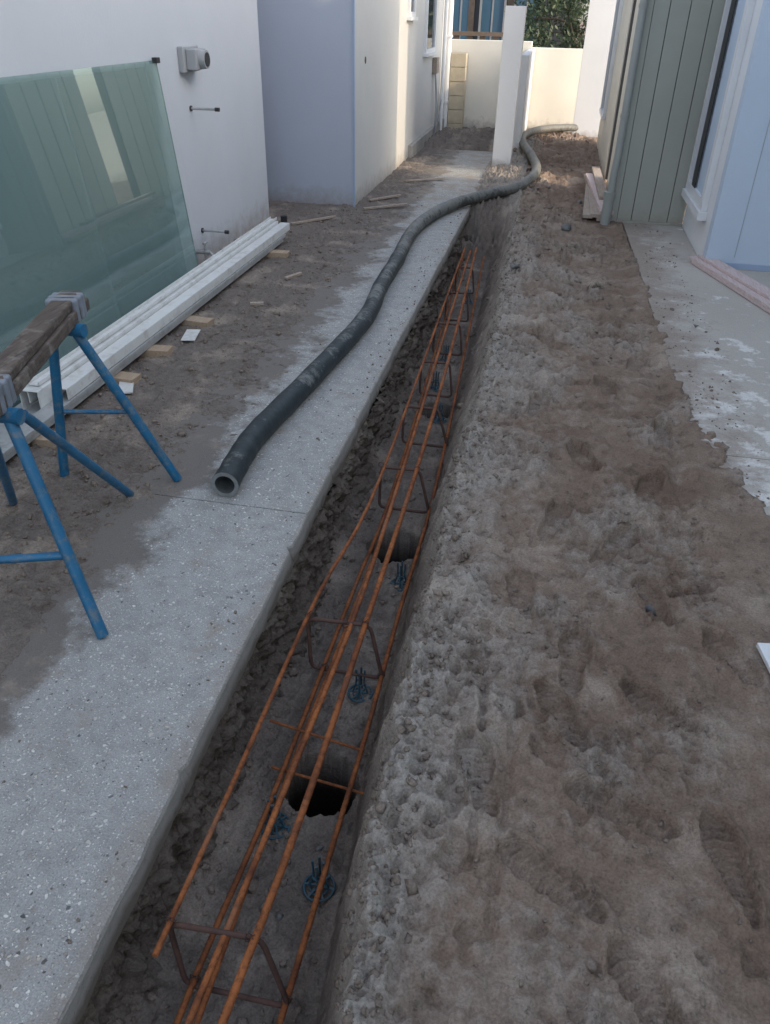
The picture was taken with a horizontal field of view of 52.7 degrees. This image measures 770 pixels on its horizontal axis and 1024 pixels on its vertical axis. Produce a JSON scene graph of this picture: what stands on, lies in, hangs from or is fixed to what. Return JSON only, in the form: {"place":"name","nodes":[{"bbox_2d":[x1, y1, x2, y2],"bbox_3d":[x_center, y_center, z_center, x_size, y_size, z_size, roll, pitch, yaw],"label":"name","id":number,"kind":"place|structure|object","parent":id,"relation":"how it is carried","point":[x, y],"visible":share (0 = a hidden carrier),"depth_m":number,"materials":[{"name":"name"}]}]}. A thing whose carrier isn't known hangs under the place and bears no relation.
{"place":"outdoors","nodes":[
{"label":"outdoors","id":0,"kind":"place"},
{"bbox_2d":[0,149,492,1023],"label":"concrete path","id":1,"kind":"structure","parent":0,"point":[186,557],"depth_m":2.40,"materials":[{"name":"grey concrete"}]},
{"bbox_2d":[2,197,465,943],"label":"path crumbs","id":2,"kind":"object","parent":1,"relation":"on","point":[248,517],"visible":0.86,"depth_m":3.21,"materials":[{"name":"concrete"}]},
{"bbox_2d":[211,124,577,496],"bbox_3d":[0.938,-3.181,7.788,0.845,0.218,11.686,12,34,15],"label":"rubber hose","id":3,"kind":"object","parent":1,"relation":"on","point":[256,434],"visible":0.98,"depth_m":4.28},
{"bbox_2d":[280,215,286,222],"bbox_3d":[-0.911,-2.633,7.010,0.058,0.070,0.060,7,33,9],"label":"plastic cup","id":4,"kind":"object","parent":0,"point":[283,218],"visible":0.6,"depth_m":6.99,"materials":[{"name":"black plastic"}]},
{"bbox_2d":[0,22,769,1023],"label":"ground","id":5,"kind":"structure","parent":0,"point":[648,662],"depth_m":2.43,"materials":[{"name":"soil"}]},
{"bbox_2d":[28,431,55,448],"bbox_3d":[-1.619,-0.335,3.442,0.380,0.042,0.090,6,33,7],"label":"timber block","id":6,"kind":"object","parent":5,"relation":"on","point":[41,441],"depth_m":3.39,"materials":[{"name":"beige wood"}]},
{"bbox_2d":[0,78,120,406],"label":"glass sheet","id":7,"kind":"object","parent":5,"relation":"on","point":[50,242],"visible":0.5,"depth_m":3.76,"materials":[{"name":"teal glass"}]},
{"bbox_2d":[0,291,181,638],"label":"sawhorse","id":8,"kind":"object","parent":5,"relation":"on","point":[30,350],"visible":0.99,"depth_m":2.48,"materials":[{"name":"blue paint"}]},
{"bbox_2d":[0,60,197,316],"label":"glass sheet","id":9,"kind":"object","parent":5,"relation":"on","point":[117,115],"visible":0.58,"depth_m":4.54,"materials":[{"name":"teal glass"}]},
{"bbox_2d":[152,57,159,62],"bbox_3d":[-1.400,-2.760,4.748,0.030,0.030,0.050,7,33,9],"label":"glass clip","id":10,"kind":"object","parent":9,"relation":"attached to","point":[156,59],"visible":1,"depth_m":4.73,"materials":[{"name":"black plastic"}]},
{"bbox_2d":[119,382,133,393],"bbox_3d":[-1.306,-0.640,3.923,0.070,0.006,0.200,-7,34,-12],"label":"metal offcut","id":11,"kind":"object","parent":5,"relation":"on","point":[126,387],"visible":0.5,"depth_m":3.89,"materials":[{"name":"white metal"}]},
{"bbox_2d":[113,371,141,384],"bbox_3d":[-1.452,-0.702,4.016,0.380,0.042,0.090,9,34,12],"label":"timber block","id":12,"kind":"object","parent":5,"relation":"on","point":[123,376],"depth_m":3.97,"materials":[{"name":"beige wood"}]},
{"bbox_2d":[0,0,268,264],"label":"side wall","id":13,"kind":"structure","parent":5,"relation":"on","point":[221,159],"depth_m":5.42,"materials":[{"name":"white paint"}]},
{"bbox_2d":[177,45,209,72],"bbox_3d":[-1.256,-3.020,5.183,0.154,0.150,0.260,7,33,9],"label":"wall vent box","id":14,"kind":"object","parent":13,"relation":"attached to","point":[192,58],"visible":1,"depth_m":5.12,"materials":[{"name":"grey plastic"}]},
{"bbox_2d":[189,105,219,111],"bbox_3d":[-1.236,-2.764,5.331,0.210,0.036,0.036,7,33,9],"label":"pipe stub","id":15,"kind":"object","parent":13,"relation":"attached to","point":[191,108],"visible":1,"depth_m":5.33,"materials":[{"name":"grey metal"}]},
{"bbox_2d":[195,241,213,259],"bbox_3d":[-1.314,-1.882,5.709,0.157,0.205,0.060,7,33,9],"label":"water tap","id":16,"kind":"object","parent":13,"relation":"attached to","point":[206,252],"visible":0.71,"depth_m":5.68,"materials":[{"name":"grey metal"}]},
{"bbox_2d":[201,228,228,233],"bbox_3d":[-1.256,-2.078,5.752,0.210,0.036,0.036,7,33,9],"label":"pipe stub","id":17,"kind":"object","parent":13,"relation":"attached to","point":[203,230],"visible":1,"depth_m":5.75,"materials":[{"name":"grey metal"}]},
{"bbox_2d":[139,345,173,356],"bbox_3d":[-1.358,-0.900,4.326,0.340,0.042,0.090,4,33,5],"label":"timber block","id":18,"kind":"object","parent":5,"relation":"on","point":[159,350],"depth_m":4.29,"materials":[{"name":"beige wood"}]},
{"bbox_2d":[181,329,200,340],"bbox_3d":[-1.134,-1.034,4.538,0.080,0.004,0.180,1,33,-1],"label":"metal offcut","id":19,"kind":"object","parent":5,"relation":"on","point":[190,335],"visible":1,"depth_m":4.53,"materials":[{"name":"white metal"}]},
{"bbox_2d":[180,315,213,326],"bbox_3d":[-1.256,-1.175,4.755,0.420,0.042,0.090,11,34,14],"label":"timber block","id":20,"kind":"object","parent":5,"relation":"on","point":[191,320],"depth_m":4.70,"materials":[{"name":"beige wood"}]},
{"bbox_2d":[77,215,470,1023],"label":"trench cut face","id":21,"kind":"object","parent":5,"relation":"on","point":[131,965],"visible":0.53,"depth_m":2.60},
{"bbox_2d":[261,795,290,839],"bbox_3d":[-0.330,0.899,2.315,0.094,0.122,0.094,7,33,9],"label":"bar chair","id":22,"kind":"object","parent":5,"relation":"on","point":[281,820],"visible":0.54,"depth_m":2.33,"materials":[{"name":"teal plastic"}]},
{"bbox_2d":[264,250,289,257],"bbox_3d":[-0.931,-2.021,6.074,0.360,0.042,0.090,5,33,6],"label":"timber block","id":23,"kind":"object","parent":5,"relation":"on","point":[280,253],"depth_m":6.03,"materials":[{"name":"beige wood"}]},
{"bbox_2d":[0,216,289,461],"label":"aluminium extrusions","id":24,"kind":"object","parent":23,"relation":"on","point":[121,343],"visible":0.84,"depth_m":4.29,"materials":[{"name":"grey metal"}]},
{"bbox_2d":[257,0,352,205],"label":"recess wall","id":25,"kind":"structure","parent":5,"relation":"on","point":[306,54],"depth_m":7.23,"materials":[{"name":"paint"}]},
{"bbox_2d":[353,0,354,206],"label":"corner bead","id":26,"kind":"object","parent":25,"relation":"attached to","point":[353,103],"visible":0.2,"depth_m":7.17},
{"bbox_2d":[152,247,484,1023],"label":"rebar cage","id":27,"kind":"object","parent":5,"relation":"on","point":[206,989],"visible":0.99,"depth_m":2.36,"materials":[{"name":"metal"}]},
{"bbox_2d":[302,855,335,902],"bbox_3d":[-0.184,1.006,2.155,0.094,0.122,0.094,7,33,9],"label":"bar chair","id":28,"kind":"object","parent":5,"relation":"on","point":[316,872],"visible":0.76,"depth_m":2.17,"materials":[{"name":"teal plastic"}]},
{"bbox_2d":[250,177,443,305],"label":"timber scraps","id":29,"kind":"object","parent":5,"relation":"on","point":[312,220],"visible":1,"depth_m":7.51,"materials":[{"name":"beige wood"}]},
{"bbox_2d":[355,0,357,204],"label":"long wall end","id":30,"kind":"structure","parent":5,"relation":"on","point":[356,101],"depth_m":7.25,"materials":[{"name":"white paint"}]},
{"bbox_2d":[347,666,372,702],"bbox_3d":[-0.088,0.606,2.773,0.094,0.118,0.094,7,33,9],"label":"bar chair","id":31,"kind":"object","parent":5,"relation":"on","point":[358,685],"visible":1,"depth_m":2.78,"materials":[{"name":"teal plastic"}]},
{"bbox_2d":[0,135,769,1023],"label":"soil clods","id":32,"kind":"object","parent":5,"relation":"on","point":[412,889],"visible":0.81,"depth_m":2.52,"materials":[{"name":"brown soil"}]},
{"bbox_2d":[390,561,406,590],"bbox_3d":[0.069,0.265,3.304,0.094,0.115,0.094,7,33,9],"label":"bar chair","id":33,"kind":"object","parent":5,"relation":"on","point":[401,577],"visible":0.81,"depth_m":3.30,"materials":[{"name":"teal plastic"}]},
{"bbox_2d":[358,0,444,201],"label":"long wall","id":34,"kind":"structure","parent":5,"relation":"on","point":[396,96],"depth_m":8.65,"materials":[{"name":"white paint"}]},
{"bbox_2d":[407,0,417,20],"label":"window","id":35,"kind":"structure","parent":34,"relation":"attached to","point":[411,11],"depth_m":9.11,"materials":[{"name":"white paint"}]},
{"bbox_2d":[423,0,437,56],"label":"window","id":36,"kind":"structure","parent":34,"relation":"attached to","point":[430,27],"depth_m":10.56,"materials":[{"name":"white paint"}]},
{"bbox_2d":[432,57,439,73],"bbox_3d":[0.736,-6.472,11.262,0.069,0.200,0.230,7,33,9],"label":"meter box","id":37,"kind":"object","parent":34,"relation":"attached to","point":[435,65],"visible":1,"depth_m":11.18,"materials":[{"name":"white plastic"}]},
{"bbox_2d":[433,74,441,134],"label":"cables","id":38,"kind":"object","parent":34,"relation":"attached to","point":[436,121],"visible":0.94,"depth_m":11.63,"materials":[{"name":"grey plastic"}]},
{"bbox_2d":[439,0,453,130],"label":"white downpipe","id":39,"kind":"object","parent":34,"relation":"attached to","point":[446,47],"visible":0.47,"depth_m":12.05,"materials":[{"name":"paint"}]},
{"bbox_2d":[408,118,443,157],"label":"plinth","id":40,"kind":"structure","parent":5,"relation":"on","point":[415,146],"depth_m":10.78,"materials":[{"name":"concrete"}]},
{"bbox_2d":[430,371,442,391],"bbox_3d":[0.331,-0.853,5.045,0.094,0.119,0.094,7,33,9],"label":"bar chair","id":41,"kind":"object","parent":5,"relation":"on","point":[435,386],"visible":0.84,"depth_m":5.05,"materials":[{"name":"teal plastic"}]},
{"bbox_2d":[433,403,446,423],"bbox_3d":[0.325,-0.593,4.631,0.094,0.107,0.094,7,33,9],"label":"bar chair","id":42,"kind":"object","parent":5,"relation":"on","point":[437,420],"visible":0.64,"depth_m":4.63,"materials":[{"name":"teal plastic"}]},
{"bbox_2d":[439,344,449,362],"bbox_3d":[0.427,-1.114,5.448,0.094,0.116,0.094,7,33,9],"label":"bar chair","id":43,"kind":"object","parent":5,"relation":"on","point":[444,359],"visible":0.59,"depth_m":5.45,"materials":[{"name":"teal plastic"}]},
{"bbox_2d":[447,52,467,129],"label":"block pillar","id":44,"kind":"structure","parent":5,"relation":"on","point":[457,85],"depth_m":12.46,"materials":[{"name":"concrete"}]},
{"bbox_2d":[464,289,472,303],"bbox_3d":[0.698,-1.818,6.543,0.094,0.113,0.094,7,33,9],"label":"bar chair","id":45,"kind":"object","parent":5,"relation":"on","point":[470,301],"visible":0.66,"depth_m":6.54,"materials":[{"name":"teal plastic"}]},
{"bbox_2d":[452,31,502,39],"bbox_3d":[1.292,-7.556,13.509,1.700,1.360,0.055,7,33,9],"label":"timber fence","id":46,"kind":"object","parent":5,"relation":"on","point":[482,35],"visible":0.19,"depth_m":13.11,"materials":[{"name":"brown wood"}]},
{"bbox_2d":[276,199,698,921],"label":"stones","id":47,"kind":"object","parent":5,"relation":"on","point":[648,607],"visible":0.69,"depth_m":2.57,"materials":[{"name":"grey stone"}]},
{"bbox_2d":[467,0,513,31],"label":"veranda","id":48,"kind":"object","parent":5,"relation":"on","point":[471,15],"depth_m":17.19,"materials":[{"name":"brown wood"}]},
{"bbox_2d":[492,6,526,165],"bbox_3d":[1.494,-5.063,9.434,0.230,1.810,0.280,7,33,9],"label":"gate post","id":49,"kind":"object","parent":5,"relation":"on","point":[512,51],"visible":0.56,"depth_m":9.25,"materials":[{"name":"white paint"}]},
{"bbox_2d":[447,39,582,131],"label":"boundary wall","id":50,"kind":"structure","parent":5,"relation":"on","point":[555,82],"depth_m":12.44,"materials":[{"name":"beige paint"}]},
{"bbox_2d":[513,48,534,148],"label":"return wall","id":51,"kind":"structure","parent":5,"relation":"on","point":[525,83],"depth_m":10.70,"materials":[{"name":"white paint"}]},
{"bbox_2d":[472,0,578,47],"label":"walls","id":52,"kind":"structure","parent":5,"relation":"on","point":[476,15],"depth_m":18.46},
{"bbox_2d":[452,0,538,45],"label":"windows","id":53,"kind":"structure","parent":52,"relation":"attached to","point":[491,15],"depth_m":18.46,"materials":[{"name":"blue"}]},
{"bbox_2d":[501,0,589,48],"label":"leafy tree","id":54,"kind":"object","parent":5,"relation":"on","point":[570,32],"visible":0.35,"depth_m":15.88,"materials":[{"name":"green plant"}]},
{"bbox_2d":[572,0,616,136],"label":"boundary pier","id":55,"kind":"structure","parent":5,"relation":"on","point":[597,40],"depth_m":11.65,"materials":[{"name":"white paint"}]},
{"bbox_2d":[582,166,613,220],"bbox_3d":[2.213,-3.399,8.198,0.275,0.128,2.403,7,33,9],"label":"timber board stack","id":56,"kind":"object","parent":5,"relation":"on","point":[595,188],"visible":0.94,"depth_m":7.87,"materials":[{"name":"beige wood"}]},
{"bbox_2d":[597,0,639,189],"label":"side boards","id":57,"kind":"object","parent":5,"relation":"on","point":[605,131],"visible":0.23,"depth_m":8.87,"materials":[{"name":"beige wood"}]},
{"bbox_2d":[605,0,636,178],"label":"side wall","id":58,"kind":"structure","parent":5,"relation":"on","point":[621,84],"depth_m":8.50,"materials":[{"name":"painted timber"}]},
{"bbox_2d":[599,0,623,119],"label":"side windows","id":59,"kind":"structure","parent":58,"relation":"attached to","point":[611,56],"depth_m":10.07,"materials":[{"name":"white paint"}]},
{"bbox_2d":[616,0,712,222],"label":"green wall back","id":60,"kind":"structure","parent":5,"relation":"on","point":[670,109],"depth_m":6.71,"materials":[{"name":"green paint"},{"name":"timber"}]},
{"bbox_2d":[611,0,725,223],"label":"green boards","id":61,"kind":"object","parent":5,"relation":"on","point":[689,61],"visible":0.85,"depth_m":6.68,"materials":[{"name":"green wood"}]},
{"bbox_2d":[600,0,648,224],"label":"downpipe","id":62,"kind":"object","parent":61,"relation":"attached to","point":[608,201],"visible":0.93,"depth_m":6.70,"materials":[{"name":"paint"}]},
{"bbox_2d":[623,223,769,514],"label":"concrete slab","id":63,"kind":"structure","parent":5,"relation":"on","point":[738,329],"depth_m":4.58,"materials":[{"name":"grey concrete"}]},
{"bbox_2d":[616,220,681,225],"bbox_3d":[2.438,-2.669,7.176,0.587,0.019,0.029,7,33,9],"label":"base flashing","id":64,"kind":"object","parent":63,"relation":"on","point":[651,223],"visible":1,"depth_m":7.16,"materials":[{"name":"grey metal"}]},
{"bbox_2d":[689,255,769,313],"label":"primed board stack","id":65,"kind":"object","parent":63,"relation":"on","point":[748,288],"visible":0.87,"depth_m":5.52,"materials":[{"name":"wood"}]},
{"bbox_2d":[703,0,769,265],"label":"front wall","id":66,"kind":"structure","parent":63,"relation":"on","point":[748,138],"depth_m":5.62,"materials":[{"name":"paint"}]},
{"bbox_2d":[726,121,769,271],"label":"front joints","id":67,"kind":"object","parent":66,"relation":"attached to","point":[750,267],"visible":0.7,"depth_m":5.91,"materials":[{"name":"blue plastic"}]},
{"bbox_2d":[682,0,762,255],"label":"window wall","id":68,"kind":"structure","parent":5,"relation":"on","point":[695,231],"depth_m":5.83,"materials":[{"name":"white paint"}]},
{"bbox_2d":[681,0,755,220],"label":"window","id":69,"kind":"structure","parent":68,"relation":"in","point":[737,15],"depth_m":6.07,"materials":[{"name":"white paint"}]},
{"bbox_2d":[756,643,769,672],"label":"white offcut","id":70,"kind":"object","parent":5,"relation":"on","point":[763,649],"visible":1,"depth_m":2.31,"materials":[{"name":"paint"}]},
{"bbox_2d":[578,3,588,21],"label":"sky","id":71,"kind":"structure","parent":0,"point":[587,4],"materials":[{"name":"white"}]}
]}

